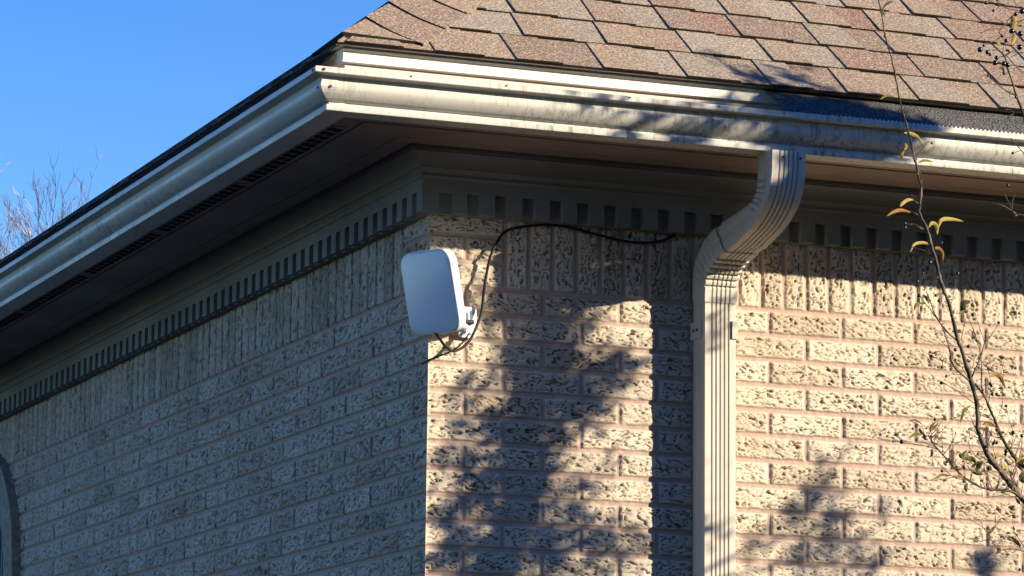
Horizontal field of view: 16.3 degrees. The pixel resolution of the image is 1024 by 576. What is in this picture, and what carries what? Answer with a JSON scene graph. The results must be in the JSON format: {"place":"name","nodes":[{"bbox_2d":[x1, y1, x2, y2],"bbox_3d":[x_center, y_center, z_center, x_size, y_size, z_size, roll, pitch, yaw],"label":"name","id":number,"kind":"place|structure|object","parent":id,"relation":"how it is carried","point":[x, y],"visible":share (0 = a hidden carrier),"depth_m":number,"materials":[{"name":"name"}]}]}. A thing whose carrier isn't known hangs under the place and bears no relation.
{"place":"outdoors","nodes":[
{"label":"outdoors","id":0,"kind":"place"},
{"bbox_2d":[0,153,28,253],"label":"bare tree","id":1,"kind":"object","parent":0,"point":[7,223],"visible":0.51,"depth_m":30.87,"materials":[{"name":"brown plant"}]},
{"bbox_2d":[0,195,32,258],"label":"bare tree","id":2,"kind":"object","parent":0,"point":[4,255],"visible":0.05,"depth_m":30.63,"materials":[{"name":"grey plant"}]},
{"bbox_2d":[0,148,116,259],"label":"bare tree","id":3,"kind":"object","parent":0,"point":[38,226],"visible":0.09,"depth_m":30.61,"materials":[{"name":"brown plant"}]},
{"bbox_2d":[0,0,1023,575],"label":"brick house","id":4,"kind":"structure","parent":0,"point":[216,350],"depth_m":8.91,"materials":[{"name":"beige brick"}]},
{"bbox_2d":[0,455,22,575],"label":"arched window","id":5,"kind":"structure","parent":4,"relation":"in","point":[10,532],"depth_m":12.32,"materials":[{"name":"stone"}]},
{"bbox_2d":[401,248,475,337],"bbox_3d":[-0.125,0.018,8.517,0.233,0.201,0.192,9,-12,-40],"label":"outdoor receiver","id":6,"kind":"object","parent":4,"relation":"attached to","point":[433,291],"visible":1,"depth_m":8.45,"materials":[{"name":"white plastic"}]},
{"bbox_2d":[422,333,468,364],"bbox_3d":[-0.162,0.144,8.594,0.117,0.075,0.031,-1,-10,10],"label":"cable","id":7,"kind":"object","parent":4,"relation":"attached to","point":[458,346],"visible":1,"depth_m":8.59,"materials":[{"name":"black rubber"}]},
{"bbox_2d":[434,224,676,351],"bbox_3d":[0.092,0.005,8.699,0.695,0.346,0.085,6,-11,-31],"label":"cable","id":8,"kind":"object","parent":4,"relation":"attached to","point":[489,261],"visible":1,"depth_m":8.70,"materials":[{"name":"black rubber"}]},
{"bbox_2d":[878,0,1023,570],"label":"berry shrub","id":9,"kind":"object","parent":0,"point":[1019,460],"visible":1,"depth_m":5.81,"materials":[{"name":"plant"}]}
]}

